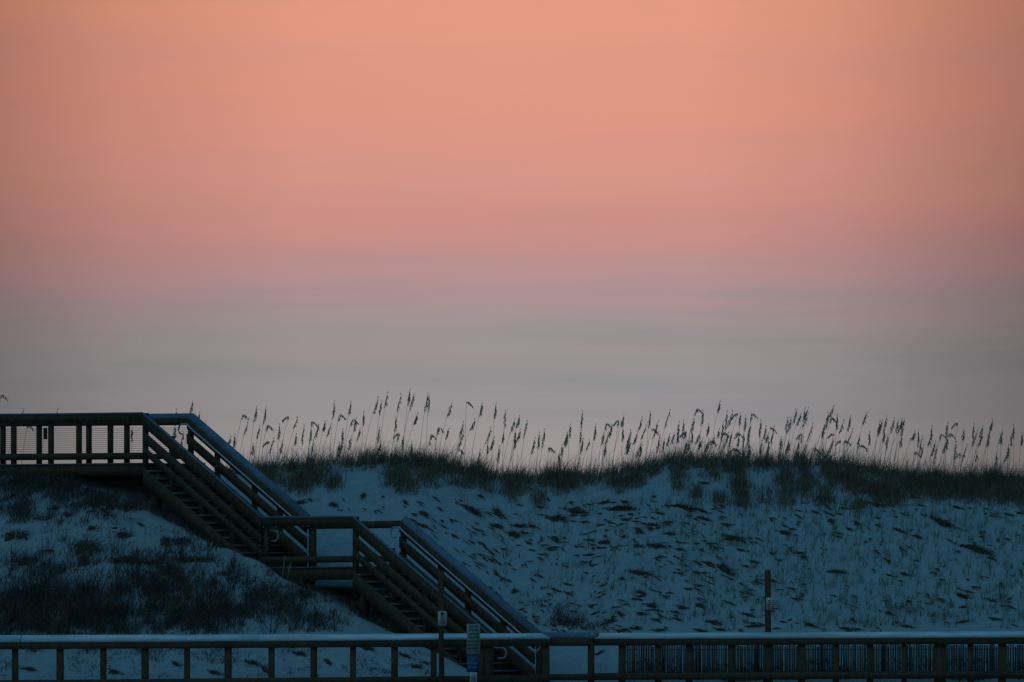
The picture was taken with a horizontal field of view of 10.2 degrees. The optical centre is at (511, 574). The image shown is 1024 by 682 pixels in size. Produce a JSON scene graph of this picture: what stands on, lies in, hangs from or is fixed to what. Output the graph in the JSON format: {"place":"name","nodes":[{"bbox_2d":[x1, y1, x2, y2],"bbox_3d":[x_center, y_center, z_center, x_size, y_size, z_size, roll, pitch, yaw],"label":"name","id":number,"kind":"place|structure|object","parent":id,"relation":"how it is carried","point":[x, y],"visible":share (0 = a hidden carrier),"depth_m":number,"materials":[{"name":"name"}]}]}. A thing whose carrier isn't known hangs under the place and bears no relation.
{"place":"outdoors","nodes":[
{"label":"outdoors","id":0,"kind":"place"},
{"bbox_2d":[0,462,1023,681],"bbox_3d":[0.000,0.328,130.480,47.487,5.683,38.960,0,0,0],"label":"sand dune","id":1,"kind":"structure","parent":0,"point":[563,659],"depth_m":123.31,"materials":[{"name":"sand"}]},
{"bbox_2d":[0,528,35,540],"bbox_3d":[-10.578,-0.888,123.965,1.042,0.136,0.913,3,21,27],"label":"grass clump","id":2,"kind":"object","parent":1,"relation":"on","point":[10,536],"visible":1,"depth_m":123.85,"materials":[{"name":"plant"}]},
{"bbox_2d":[15,554,39,565],"bbox_3d":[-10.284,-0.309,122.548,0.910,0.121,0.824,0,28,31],"label":"grass clump","id":3,"kind":"object","parent":1,"relation":"on","point":[28,561],"visible":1,"depth_m":122.52,"materials":[{"name":"plant"}]},
{"bbox_2d":[19,665,36,671],"bbox_3d":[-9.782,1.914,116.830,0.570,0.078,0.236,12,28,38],"label":"grass clump","id":4,"kind":"object","parent":1,"relation":"on","point":[29,668],"visible":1,"depth_m":116.83,"materials":[{"name":"plant"}]},
{"bbox_2d":[68,533,108,552],"bbox_3d":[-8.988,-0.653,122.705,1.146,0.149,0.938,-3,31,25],"label":"grass clump","id":5,"kind":"object","parent":1,"relation":"on","point":[87,541],"visible":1,"depth_m":122.69,"materials":[{"name":"plant"}]},
{"bbox_2d":[108,668,123,674],"bbox_3d":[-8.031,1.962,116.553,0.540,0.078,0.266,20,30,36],"label":"grass clump","id":6,"kind":"object","parent":1,"relation":"on","point":[115,671],"visible":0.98,"depth_m":116.53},
{"bbox_2d":[113,530,137,538],"bbox_3d":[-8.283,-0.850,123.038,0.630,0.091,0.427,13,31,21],"label":"grass clump","id":7,"kind":"object","parent":1,"relation":"on","point":[124,533],"visible":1,"depth_m":123.03,"materials":[{"name":"plant"}]},
{"bbox_2d":[105,549,153,564],"bbox_3d":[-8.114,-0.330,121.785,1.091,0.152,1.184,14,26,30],"label":"grass clump","id":8,"kind":"object","parent":1,"relation":"on","point":[117,559],"visible":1,"depth_m":121.79,"materials":[{"name":"plant"}]},
{"bbox_2d":[160,535,178,549],"bbox_3d":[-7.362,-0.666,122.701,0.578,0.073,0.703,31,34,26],"label":"grass clump","id":9,"kind":"object","parent":1,"relation":"on","point":[166,541],"visible":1,"depth_m":122.74,"materials":[{"name":"plant"}]},
{"bbox_2d":[172,534,195,545],"bbox_3d":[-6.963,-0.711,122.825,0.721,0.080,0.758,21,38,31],"label":"grass clump","id":10,"kind":"object","parent":1,"relation":"on","point":[186,541],"visible":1,"depth_m":122.85,"materials":[{"name":"plant"}]},
{"bbox_2d":[174,553,217,563],"bbox_3d":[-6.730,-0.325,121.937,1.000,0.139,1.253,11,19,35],"label":"grass clump","id":11,"kind":"object","parent":1,"relation":"on","point":[191,558],"visible":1,"depth_m":121.93,"materials":[{"name":"plant"}]},
{"bbox_2d":[207,669,223,674],"bbox_3d":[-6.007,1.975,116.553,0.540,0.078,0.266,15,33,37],"label":"grass clump","id":12,"kind":"object","parent":1,"relation":"on","point":[213,671],"visible":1,"depth_m":116.55,"materials":[{"name":"plant"}]},
{"bbox_2d":[0,460,454,676],"bbox_3d":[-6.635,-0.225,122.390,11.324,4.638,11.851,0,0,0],"label":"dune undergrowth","id":13,"kind":"object","parent":1,"relation":"on","point":[23,614],"visible":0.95,"depth_m":120.08,"materials":[{"name":"plant"}]},
{"bbox_2d":[235,414,249,449],"bbox_3d":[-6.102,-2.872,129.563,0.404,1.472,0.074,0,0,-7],"label":"sea oat","id":14,"kind":"object","parent":1,"relation":"on","point":[245,416],"visible":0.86,"depth_m":129.57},
{"bbox_2d":[249,406,256,461],"bbox_3d":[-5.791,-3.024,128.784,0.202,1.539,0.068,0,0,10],"label":"sea oat","id":15,"kind":"object","parent":1,"relation":"on","point":[255,415],"visible":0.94,"depth_m":128.77,"materials":[{"name":"plant"}]},
{"bbox_2d":[242,659,265,665],"bbox_3d":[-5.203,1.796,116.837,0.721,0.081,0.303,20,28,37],"label":"grass clump","id":16,"kind":"object","parent":1,"relation":"on","point":[251,661],"visible":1,"depth_m":116.86,"materials":[{"name":"plant"}]},
{"bbox_2d":[259,408,266,453],"bbox_3d":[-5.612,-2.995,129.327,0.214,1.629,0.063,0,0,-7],"label":"sea oat","id":17,"kind":"object","parent":1,"relation":"on","point":[263,423],"visible":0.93,"depth_m":129.34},
{"bbox_2d":[260,665,267,674],"bbox_3d":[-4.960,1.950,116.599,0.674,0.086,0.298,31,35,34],"label":"grass clump","id":18,"kind":"object","parent":1,"relation":"on","point":[264,668],"visible":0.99,"depth_m":116.65,"materials":[{"name":"plant"}]},
{"bbox_2d":[0,633,549,681],"bbox_3d":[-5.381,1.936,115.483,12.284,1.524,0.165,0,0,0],"label":"boardwalk railing","id":19,"kind":"object","parent":1,"relation":"on","point":[146,643],"visible":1,"depth_m":115.43,"materials":[{"name":"wood"}]},
{"bbox_2d":[0,412,598,681],"bbox_3d":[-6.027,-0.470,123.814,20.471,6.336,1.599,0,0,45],"label":"beach stairs","id":20,"kind":"structure","parent":1,"relation":"on","point":[402,578],"depth_m":122.61,"materials":[{"name":"wood"}]},
{"bbox_2d":[292,649,307,656],"bbox_3d":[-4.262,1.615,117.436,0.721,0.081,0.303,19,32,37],"label":"grass clump","id":21,"kind":"object","parent":1,"relation":"on","point":[297,652],"visible":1,"depth_m":117.47,"materials":[{"name":"plant"}]},
{"bbox_2d":[300,424,304,467],"bbox_3d":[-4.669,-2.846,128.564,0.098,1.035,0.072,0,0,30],"label":"sea oat","id":22,"kind":"object","parent":1,"relation":"on","point":[302,440],"visible":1,"depth_m":128.56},
{"bbox_2d":[295,497,310,503],"bbox_3d":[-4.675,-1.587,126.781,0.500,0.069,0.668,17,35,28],"label":"grass clump","id":23,"kind":"object","parent":1,"relation":"on","point":[301,502],"visible":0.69,"depth_m":126.79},
{"bbox_2d":[330,403,334,447],"bbox_3d":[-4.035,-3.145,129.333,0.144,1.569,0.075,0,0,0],"label":"sea oat","id":24,"kind":"object","parent":1,"relation":"on","point":[333,412],"visible":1,"depth_m":129.33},
{"bbox_2d":[328,500,337,506],"bbox_3d":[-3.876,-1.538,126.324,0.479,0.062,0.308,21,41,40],"label":"grass clump","id":25,"kind":"object","parent":1,"relation":"on","point":[332,504],"visible":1,"depth_m":126.32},
{"bbox_2d":[332,414,346,459],"bbox_3d":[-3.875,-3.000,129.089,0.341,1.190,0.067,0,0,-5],"label":"sea oat","id":26,"kind":"object","parent":1,"relation":"on","point":[345,419],"visible":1,"depth_m":129.09,"materials":[{"name":"plant"}]},
{"bbox_2d":[343,401,351,455],"bbox_3d":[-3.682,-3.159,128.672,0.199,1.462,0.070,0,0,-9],"label":"sea oat","id":27,"kind":"object","parent":1,"relation":"on","point":[349,412],"visible":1,"depth_m":128.67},
{"bbox_2d":[349,417,356,461],"bbox_3d":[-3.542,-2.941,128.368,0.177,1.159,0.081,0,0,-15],"label":"sea oat","id":28,"kind":"object","parent":1,"relation":"on","point":[355,423],"visible":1,"depth_m":128.38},
{"bbox_2d":[360,647,382,650],"bbox_3d":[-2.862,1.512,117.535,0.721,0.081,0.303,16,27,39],"label":"grass clump","id":29,"kind":"object","parent":1,"relation":"on","point":[367,648],"visible":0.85,"depth_m":117.55,"materials":[{"name":"plant"}]},
{"bbox_2d":[364,397,378,451],"bbox_3d":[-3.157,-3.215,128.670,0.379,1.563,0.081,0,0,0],"label":"sea oat","id":30,"kind":"object","parent":1,"relation":"on","point":[374,411],"visible":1,"depth_m":128.67,"materials":[{"name":"plant"}]},
{"bbox_2d":[378,391,388,457],"bbox_3d":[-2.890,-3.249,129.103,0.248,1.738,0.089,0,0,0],"label":"sea oat","id":31,"kind":"object","parent":1,"relation":"on","point":[384,407],"visible":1,"depth_m":129.10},
{"bbox_2d":[399,651,411,658],"bbox_3d":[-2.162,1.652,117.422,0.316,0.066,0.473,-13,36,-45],"label":"grass clump","id":32,"kind":"object","parent":1,"relation":"on","point":[405,655],"visible":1,"depth_m":117.43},
{"bbox_2d":[403,390,409,442],"bbox_3d":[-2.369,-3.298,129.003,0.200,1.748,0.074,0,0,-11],"label":"sea oat","id":33,"kind":"object","parent":1,"relation":"on","point":[408,400],"visible":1,"depth_m":129.01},
{"bbox_2d":[401,394,414,451],"bbox_3d":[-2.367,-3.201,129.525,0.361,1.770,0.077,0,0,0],"label":"sea oat","id":34,"kind":"object","parent":1,"relation":"on","point":[412,401],"visible":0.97,"depth_m":129.53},
{"bbox_2d":[405,413,417,452],"bbox_3d":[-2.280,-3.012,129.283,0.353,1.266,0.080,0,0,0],"label":"sea oat","id":35,"kind":"object","parent":1,"relation":"on","point":[415,422],"visible":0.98,"depth_m":129.28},
{"bbox_2d":[410,662,424,668],"bbox_3d":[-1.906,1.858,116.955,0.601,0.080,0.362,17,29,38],"label":"grass clump","id":36,"kind":"object","parent":1,"relation":"on","point":[417,665],"visible":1,"depth_m":116.95,"materials":[{"name":"plant"}]},
{"bbox_2d":[420,392,428,444],"bbox_3d":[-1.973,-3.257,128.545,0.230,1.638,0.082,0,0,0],"label":"sea oat","id":37,"kind":"object","parent":1,"relation":"on","point":[427,399],"visible":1,"depth_m":128.54,"materials":[{"name":"plant"}]},
{"bbox_2d":[417,510,431,518],"bbox_3d":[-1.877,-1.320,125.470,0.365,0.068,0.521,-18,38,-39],"label":"grass clump","id":38,"kind":"object","parent":1,"relation":"on","point":[424,514],"visible":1,"depth_m":125.45,"materials":[{"name":"plant"}]},
{"bbox_2d":[426,395,429,446],"bbox_3d":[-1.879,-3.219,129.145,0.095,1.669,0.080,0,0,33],"label":"sea oat","id":39,"kind":"object","parent":1,"relation":"on","point":[428,406],"visible":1,"depth_m":129.14,"materials":[{"name":"plant"}]},
{"bbox_2d":[438,570,446,681],"bbox_3d":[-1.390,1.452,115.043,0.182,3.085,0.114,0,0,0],"label":"sign post","id":40,"kind":"object","parent":1,"relation":"on","point":[442,618],"visible":1,"depth_m":115.00,"materials":[{"name":"wood"}]},
{"bbox_2d":[437,402,451,459],"bbox_3d":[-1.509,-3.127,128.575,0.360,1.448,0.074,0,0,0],"label":"sea oat","id":41,"kind":"object","parent":1,"relation":"on","point":[450,407],"visible":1,"depth_m":128.57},
{"bbox_2d":[454,420,463,465],"bbox_3d":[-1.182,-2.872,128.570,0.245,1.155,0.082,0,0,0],"label":"sea oat","id":42,"kind":"object","parent":1,"relation":"on","point":[460,436],"visible":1,"depth_m":128.56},
{"bbox_2d":[459,418,474,461],"bbox_3d":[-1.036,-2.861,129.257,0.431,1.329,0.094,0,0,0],"label":"sea oat","id":43,"kind":"object","parent":1,"relation":"on","point":[472,426],"visible":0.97,"depth_m":129.25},
{"bbox_2d":[467,624,479,681],"bbox_3d":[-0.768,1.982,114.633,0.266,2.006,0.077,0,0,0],"label":"sign stand","id":44,"kind":"object","parent":1,"relation":"on","point":[473,639],"visible":1,"depth_m":114.60,"materials":[{"name":"metal"}]},
{"bbox_2d":[455,501,493,516],"bbox_3d":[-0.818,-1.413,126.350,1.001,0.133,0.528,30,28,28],"label":"grass clump","id":45,"kind":"object","parent":1,"relation":"on","point":[470,509],"visible":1,"depth_m":126.32,"materials":[{"name":"plant"}]},
{"bbox_2d":[472,403,482,452],"bbox_3d":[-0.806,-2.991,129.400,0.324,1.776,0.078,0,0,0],"label":"sea oat","id":46,"kind":"object","parent":1,"relation":"on","point":[478,418],"visible":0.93,"depth_m":129.40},
{"bbox_2d":[491,404,496,467],"bbox_3d":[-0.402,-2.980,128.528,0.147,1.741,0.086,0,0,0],"label":"sea oat","id":47,"kind":"object","parent":1,"relation":"on","point":[495,413],"visible":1,"depth_m":128.53,"materials":[{"name":"plant"}]},
{"bbox_2d":[493,508,510,518],"bbox_3d":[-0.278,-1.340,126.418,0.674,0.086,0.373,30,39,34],"label":"grass clump","id":48,"kind":"object","parent":1,"relation":"on","point":[497,511],"visible":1,"depth_m":126.41,"materials":[{"name":"plant"}]},
{"bbox_2d":[502,409,505,461],"bbox_3d":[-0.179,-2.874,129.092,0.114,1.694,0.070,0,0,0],"label":"sea oat","id":49,"kind":"object","parent":1,"relation":"on","point":[504,418],"visible":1,"depth_m":129.09,"materials":[{"name":"plant"}]},
{"bbox_2d":[501,418,515,475],"bbox_3d":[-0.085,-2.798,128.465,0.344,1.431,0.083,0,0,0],"label":"sea oat","id":50,"kind":"object","parent":1,"relation":"on","point":[508,438],"visible":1,"depth_m":128.46,"materials":[{"name":"plant"}]},
{"bbox_2d":[0,495,1023,678],"bbox_3d":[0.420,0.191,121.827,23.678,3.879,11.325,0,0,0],"label":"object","id":51,"kind":"object","parent":1,"relation":"on","point":[637,545],"depth_m":122.91,"materials":[{"name":"sand"}]},
{"bbox_2d":[508,415,519,472],"bbox_3d":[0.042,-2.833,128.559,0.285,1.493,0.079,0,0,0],"label":"sea oat","id":52,"kind":"object","parent":1,"relation":"on","point":[518,422],"visible":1,"depth_m":128.56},
{"bbox_2d":[507,429,520,476],"bbox_3d":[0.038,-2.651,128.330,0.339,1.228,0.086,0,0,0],"label":"sea oat","id":53,"kind":"object","parent":1,"relation":"on","point":[518,437],"visible":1,"depth_m":128.32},
{"bbox_2d":[504,530,525,538],"bbox_3d":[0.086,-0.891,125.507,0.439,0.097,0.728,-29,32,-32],"label":"grass clump","id":54,"kind":"object","parent":1,"relation":"on","point":[511,534],"visible":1,"depth_m":125.48,"materials":[{"name":"plant"}]},
{"bbox_2d":[509,523,528,527],"bbox_3d":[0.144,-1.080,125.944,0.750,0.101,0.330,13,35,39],"label":"grass clump","id":55,"kind":"object","parent":1,"relation":"on","point":[519,525],"visible":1,"depth_m":125.90,"materials":[{"name":"plant"}]},
{"bbox_2d":[536,431,539,471],"bbox_3d":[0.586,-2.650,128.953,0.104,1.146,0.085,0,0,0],"label":"sea oat","id":56,"kind":"object","parent":1,"relation":"on","point":[538,446],"visible":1,"depth_m":128.95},
{"bbox_2d":[551,534,563,542],"bbox_3d":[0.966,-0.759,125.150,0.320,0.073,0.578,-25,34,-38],"label":"grass clump","id":57,"kind":"object","parent":1,"relation":"on","point":[554,537],"visible":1,"depth_m":125.17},
{"bbox_2d":[545,513,575,521],"bbox_3d":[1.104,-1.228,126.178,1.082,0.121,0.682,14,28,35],"label":"grass clump","id":58,"kind":"object","parent":1,"relation":"on","point":[552,518],"visible":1,"depth_m":126.21,"materials":[{"name":"plant"}]},
{"bbox_2d":[558,433,568,482],"bbox_3d":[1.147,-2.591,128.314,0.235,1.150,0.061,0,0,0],"label":"sea oat","id":59,"kind":"object","parent":1,"relation":"on","point":[566,441],"visible":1,"depth_m":128.32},
{"bbox_2d":[518,589,611,631],"bbox_3d":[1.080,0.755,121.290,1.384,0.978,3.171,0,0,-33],"label":"dry grass patch","id":60,"kind":"object","parent":1,"relation":"on","point":[560,621],"visible":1,"depth_m":121.06,"materials":[{"name":"plant"}]},
{"bbox_2d":[556,502,597,514],"bbox_3d":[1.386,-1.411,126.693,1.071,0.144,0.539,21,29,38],"label":"grass clump","id":61,"kind":"object","parent":1,"relation":"on","point":[573,510],"visible":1,"depth_m":126.66,"materials":[{"name":"plant"}]},
{"bbox_2d":[577,438,583,476],"bbox_3d":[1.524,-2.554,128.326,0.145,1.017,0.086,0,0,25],"label":"sea oat","id":62,"kind":"object","parent":1,"relation":"on","point":[581,450],"visible":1,"depth_m":128.32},
{"bbox_2d":[579,413,582,466],"bbox_3d":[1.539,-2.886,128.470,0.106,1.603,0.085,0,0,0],"label":"sea oat","id":63,"kind":"object","parent":1,"relation":"on","point":[581,429],"visible":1,"depth_m":128.47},
{"bbox_2d":[590,425,595,466],"bbox_3d":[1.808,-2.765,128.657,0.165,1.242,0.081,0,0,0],"label":"sea oat","id":64,"kind":"object","parent":1,"relation":"on","point":[594,437],"visible":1,"depth_m":128.66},
{"bbox_2d":[597,537,612,544],"bbox_3d":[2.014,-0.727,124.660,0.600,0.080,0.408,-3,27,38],"label":"grass clump","id":65,"kind":"object","parent":1,"relation":"on","point":[604,542],"visible":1,"depth_m":124.61,"materials":[{"name":"plant"}]},
{"bbox_2d":[601,423,611,474],"bbox_3d":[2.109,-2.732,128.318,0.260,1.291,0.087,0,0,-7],"label":"sea oat","id":66,"kind":"object","parent":1,"relation":"on","point":[603,442],"visible":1,"depth_m":128.31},
{"bbox_2d":[601,503,640,510],"bbox_3d":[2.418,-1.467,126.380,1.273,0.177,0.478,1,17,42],"label":"grass clump","id":67,"kind":"object","parent":1,"relation":"on","point":[621,508],"visible":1,"depth_m":126.35,"materials":[{"name":"plant"}]},
{"bbox_2d":[621,425,623,471],"bbox_3d":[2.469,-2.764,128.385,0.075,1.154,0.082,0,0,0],"label":"sea oat","id":68,"kind":"object","parent":1,"relation":"on","point":[622,441],"visible":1,"depth_m":128.38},
{"bbox_2d":[622,429,631,464],"bbox_3d":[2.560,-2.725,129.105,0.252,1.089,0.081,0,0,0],"label":"sea oat","id":69,"kind":"object","parent":1,"relation":"on","point":[628,440],"visible":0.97,"depth_m":129.10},
{"bbox_2d":[631,416,642,467],"bbox_3d":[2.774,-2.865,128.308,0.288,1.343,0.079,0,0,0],"label":"sea oat","id":70,"kind":"object","parent":1,"relation":"on","point":[637,434],"visible":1,"depth_m":128.31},
{"bbox_2d":[625,569,654,575],"bbox_3d":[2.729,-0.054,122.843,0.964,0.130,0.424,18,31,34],"label":"grass clump","id":71,"kind":"object","parent":1,"relation":"on","point":[638,572],"visible":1,"depth_m":122.80,"materials":[{"name":"plant"}]},
{"bbox_2d":[636,589,647,594],"bbox_3d":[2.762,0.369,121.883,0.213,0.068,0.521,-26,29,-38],"label":"grass clump","id":72,"kind":"object","parent":1,"relation":"on","point":[639,591],"visible":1,"depth_m":121.88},
{"bbox_2d":[635,611,650,614],"bbox_3d":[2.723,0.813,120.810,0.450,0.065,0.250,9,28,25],"label":"grass clump","id":73,"kind":"object","parent":1,"relation":"on","point":[641,613],"visible":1,"depth_m":120.81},
{"bbox_2d":[642,601,657,607],"bbox_3d":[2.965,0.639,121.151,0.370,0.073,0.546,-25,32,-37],"label":"grass clump","id":74,"kind":"object","parent":1,"relation":"on","point":[651,605],"visible":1,"depth_m":121.13,"materials":[{"name":"plant"}]},
{"bbox_2d":[647,421,658,469],"bbox_3d":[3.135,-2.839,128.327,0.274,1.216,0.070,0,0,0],"label":"sea oat","id":75,"kind":"object","parent":1,"relation":"on","point":[655,432],"visible":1,"depth_m":128.32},
{"bbox_2d":[644,522,669,527],"bbox_3d":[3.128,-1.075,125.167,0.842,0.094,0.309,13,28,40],"label":"grass clump","id":76,"kind":"object","parent":1,"relation":"on","point":[651,524],"visible":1,"depth_m":125.21,"materials":[{"name":"plant"}]},
{"bbox_2d":[641,541,679,549],"bbox_3d":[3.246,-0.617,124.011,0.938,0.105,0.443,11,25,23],"label":"grass clump","id":77,"kind":"object","parent":1,"relation":"on","point":[657,545],"visible":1,"depth_m":124.03,"materials":[{"name":"plant"}]},
{"bbox_2d":[651,627,671,631],"bbox_3d":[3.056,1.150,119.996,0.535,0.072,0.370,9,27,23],"label":"grass clump","id":78,"kind":"object","parent":1,"relation":"on","point":[657,630],"visible":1,"depth_m":119.98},
{"bbox_2d":[661,531,674,535],"bbox_3d":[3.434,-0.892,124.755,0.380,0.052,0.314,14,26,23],"label":"grass clump","id":79,"kind":"object","parent":1,"relation":"on","point":[671,533],"visible":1,"depth_m":124.74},
{"bbox_2d":[664,502,700,511],"bbox_3d":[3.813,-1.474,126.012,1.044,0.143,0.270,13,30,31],"label":"grass clump","id":80,"kind":"object","parent":1,"relation":"on","point":[687,507],"visible":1,"depth_m":126.01,"materials":[{"name":"plant"}]},
{"bbox_2d":[698,410,703,463],"bbox_3d":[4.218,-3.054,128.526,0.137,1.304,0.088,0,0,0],"label":"sea oat","id":81,"kind":"object","parent":1,"relation":"on","point":[702,421],"visible":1,"depth_m":128.53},
{"bbox_2d":[695,515,715,521],"bbox_3d":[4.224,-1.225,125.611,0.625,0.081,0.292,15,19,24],"label":"grass clump","id":82,"kind":"object","parent":1,"relation":"on","point":[698,517],"visible":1,"depth_m":125.57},
{"bbox_2d":[701,561,715,568],"bbox_3d":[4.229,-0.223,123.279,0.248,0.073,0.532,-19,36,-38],"label":"grass clump","id":83,"kind":"object","parent":1,"relation":"on","point":[707,564],"visible":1,"depth_m":123.26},
{"bbox_2d":[703,618,722,624],"bbox_3d":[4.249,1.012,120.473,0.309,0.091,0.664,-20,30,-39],"label":"grass clump","id":84,"kind":"object","parent":1,"relation":"on","point":[713,622],"visible":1,"depth_m":120.47,"materials":[{"name":"plant"}]},
{"bbox_2d":[723,410,727,450],"bbox_3d":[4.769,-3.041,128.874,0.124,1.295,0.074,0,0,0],"label":"sea oat","id":85,"kind":"object","parent":1,"relation":"on","point":[725,424],"visible":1,"depth_m":128.88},
{"bbox_2d":[716,562,739,574],"bbox_3d":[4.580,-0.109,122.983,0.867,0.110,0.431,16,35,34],"label":"grass clump","id":86,"kind":"object","parent":1,"relation":"on","point":[724,568],"visible":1,"depth_m":122.97,"materials":[{"name":"plant"}]},
{"bbox_2d":[722,533,746,541],"bbox_3d":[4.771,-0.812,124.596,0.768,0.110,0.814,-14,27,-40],"label":"grass clump","id":87,"kind":"object","parent":1,"relation":"on","point":[732,538],"visible":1,"depth_m":124.54,"materials":[{"name":"plant"}]},
{"bbox_2d":[741,415,746,461],"bbox_3d":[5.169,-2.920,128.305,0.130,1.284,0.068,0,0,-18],"label":"sea oat","id":88,"kind":"object","parent":1,"relation":"on","point":[745,425],"visible":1,"depth_m":128.31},
{"bbox_2d":[765,570,771,631],"bbox_3d":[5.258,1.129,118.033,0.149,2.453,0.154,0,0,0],"label":"sign post","id":89,"kind":"object","parent":1,"relation":"on","point":[768,603],"visible":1,"depth_m":118.00,"materials":[{"name":"wood"}]},
{"bbox_2d":[776,529,792,535],"bbox_3d":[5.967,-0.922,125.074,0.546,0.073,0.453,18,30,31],"label":"grass clump","id":90,"kind":"object","parent":1,"relation":"on","point":[782,532],"visible":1,"depth_m":125.03,"materials":[{"name":"plant"}]},
{"bbox_2d":[783,417,788,452],"bbox_3d":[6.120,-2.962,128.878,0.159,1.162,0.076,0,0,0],"label":"sea oat","id":91,"kind":"object","parent":1,"relation":"on","point":[786,425],"visible":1,"depth_m":128.87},
{"bbox_2d":[791,407,808,462],"bbox_3d":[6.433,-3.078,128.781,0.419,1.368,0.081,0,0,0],"label":"sea oat","id":92,"kind":"object","parent":1,"relation":"on","point":[800,427],"visible":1,"depth_m":128.78,"materials":[{"name":"plant"}]},
{"bbox_2d":[586,631,1023,681],"bbox_3d":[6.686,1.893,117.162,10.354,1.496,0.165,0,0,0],"label":"boardwalk railing","id":93,"kind":"object","parent":1,"relation":"on","point":[869,640],"visible":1,"depth_m":117.11,"materials":[{"name":"wood"}]},
{"bbox_2d":[803,621,820,627],"bbox_3d":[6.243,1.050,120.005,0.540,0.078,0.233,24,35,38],"label":"grass clump","id":94,"kind":"object","parent":1,"relation":"on","point":[809,624],"visible":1,"depth_m":120.00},
{"bbox_2d":[625,644,1023,680],"bbox_3d":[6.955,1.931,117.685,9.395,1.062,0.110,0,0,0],"label":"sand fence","id":95,"kind":"object","parent":1,"relation":"on","point":[822,658],"visible":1,"depth_m":117.65,"materials":[{"name":"wood"}]},
{"bbox_2d":[821,412,828,449],"bbox_3d":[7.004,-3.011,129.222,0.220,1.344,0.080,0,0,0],"label":"sea oat","id":96,"kind":"object","parent":1,"relation":"on","point":[827,421],"visible":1,"depth_m":129.22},
{"bbox_2d":[825,568,848,573],"bbox_3d":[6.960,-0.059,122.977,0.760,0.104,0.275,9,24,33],"label":"grass clump","id":97,"kind":"object","parent":1,"relation":"on","point":[836,570],"visible":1,"depth_m":122.99,"materials":[{"name":"plant"}]},
{"bbox_2d":[870,419,882,473],"bbox_3d":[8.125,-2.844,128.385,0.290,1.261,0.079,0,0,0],"label":"sea oat","id":98,"kind":"object","parent":1,"relation":"on","point":[880,426],"visible":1,"depth_m":128.38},
{"bbox_2d":[883,418,894,466],"bbox_3d":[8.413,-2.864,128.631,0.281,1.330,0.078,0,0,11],"label":"sea oat","id":99,"kind":"object","parent":1,"relation":"on","point":[891,428],"visible":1,"depth_m":128.62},
{"bbox_2d":[888,420,898,469],"bbox_3d":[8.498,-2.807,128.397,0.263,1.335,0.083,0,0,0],"label":"sea oat","id":100,"kind":"object","parent":1,"relation":"on","point":[897,426],"visible":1,"depth_m":128.39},
{"bbox_2d":[893,418,902,469],"bbox_3d":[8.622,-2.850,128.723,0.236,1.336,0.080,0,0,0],"label":"sea oat","id":101,"kind":"object","parent":1,"relation":"on","point":[900,425],"visible":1,"depth_m":128.72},
{"bbox_2d":[891,525,906,533],"bbox_3d":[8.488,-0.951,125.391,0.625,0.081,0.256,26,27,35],"label":"grass clump","id":102,"kind":"object","parent":1,"relation":"on","point":[897,529],"visible":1,"depth_m":125.38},
{"bbox_2d":[899,430,915,477],"bbox_3d":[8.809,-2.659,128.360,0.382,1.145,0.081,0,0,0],"label":"sea oat","id":103,"kind":"object","parent":1,"relation":"on","point":[913,437],"visible":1,"depth_m":128.36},
{"bbox_2d":[917,428,919,466],"bbox_3d":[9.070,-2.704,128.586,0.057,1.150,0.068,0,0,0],"label":"sea oat","id":104,"kind":"object","parent":1,"relation":"on","point":[918,447],"visible":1,"depth_m":128.59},
{"bbox_2d":[921,513,980,538],"bbox_3d":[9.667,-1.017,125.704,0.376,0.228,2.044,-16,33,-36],"label":"grass clump","id":105,"kind":"object","parent":1,"relation":"on","point":[942,522],"visible":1,"depth_m":125.89,"materials":[{"name":"plant"}]},
{"bbox_2d":[955,590,975,599],"bbox_3d":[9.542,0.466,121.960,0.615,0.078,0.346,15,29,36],"label":"grass clump","id":106,"kind":"object","parent":1,"relation":"on","point":[962,595],"visible":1,"depth_m":121.99,"materials":[{"name":"plant"}]},
{"bbox_2d":[972,422,974,460],"bbox_3d":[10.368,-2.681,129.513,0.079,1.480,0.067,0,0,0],"label":"sea oat","id":107,"kind":"object","parent":1,"relation":"on","point":[973,438],"visible":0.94,"depth_m":129.50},
{"bbox_2d":[954,540,996,556],"bbox_3d":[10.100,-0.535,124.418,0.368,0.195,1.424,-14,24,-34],"label":"grass clump","id":108,"kind":"object","parent":1,"relation":"on","point":[977,549],"visible":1,"depth_m":124.42,"materials":[{"name":"plant"}]},
{"bbox_2d":[971,433,982,469],"bbox_3d":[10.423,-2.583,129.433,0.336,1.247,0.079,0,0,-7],"label":"sea oat","id":109,"kind":"object","parent":1,"relation":"on","point":[979,443],"visible":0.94,"depth_m":129.45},
{"bbox_2d":[972,424,982,466],"bbox_3d":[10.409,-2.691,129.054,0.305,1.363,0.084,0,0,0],"label":"sea oat","id":110,"kind":"object","parent":1,"relation":"on","point":[981,431],"visible":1,"depth_m":129.06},
{"bbox_2d":[988,616,1005,620],"bbox_3d":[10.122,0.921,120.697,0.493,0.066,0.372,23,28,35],"label":"grass clump","id":111,"kind":"object","parent":1,"relation":"on","point":[993,618],"visible":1,"depth_m":120.68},
{"bbox_2d":[999,433,1002,470],"bbox_3d":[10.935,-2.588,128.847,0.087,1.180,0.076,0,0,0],"label":"sea oat","id":112,"kind":"object","parent":1,"relation":"on","point":[1001,440],"visible":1,"depth_m":128.85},
{"bbox_2d":[1012,424,1014,471],"bbox_3d":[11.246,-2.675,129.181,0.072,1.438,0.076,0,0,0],"label":"sea oat","id":113,"kind":"object","parent":1,"relation":"on","point":[1013,433],"visible":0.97,"depth_m":129.18,"materials":[{"name":"plant"}]},
{"bbox_2d":[0,0,1023,478],"label":"sky","id":114,"kind":"structure","parent":0,"point":[549,213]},
{"bbox_2d":[181,429,1023,517],"bbox_3d":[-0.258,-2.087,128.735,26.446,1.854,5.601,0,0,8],"label":"dune grass","id":115,"kind":"structure","parent":0,"point":[987,484],"depth_m":127.92,"materials":[{"name":"plant"}]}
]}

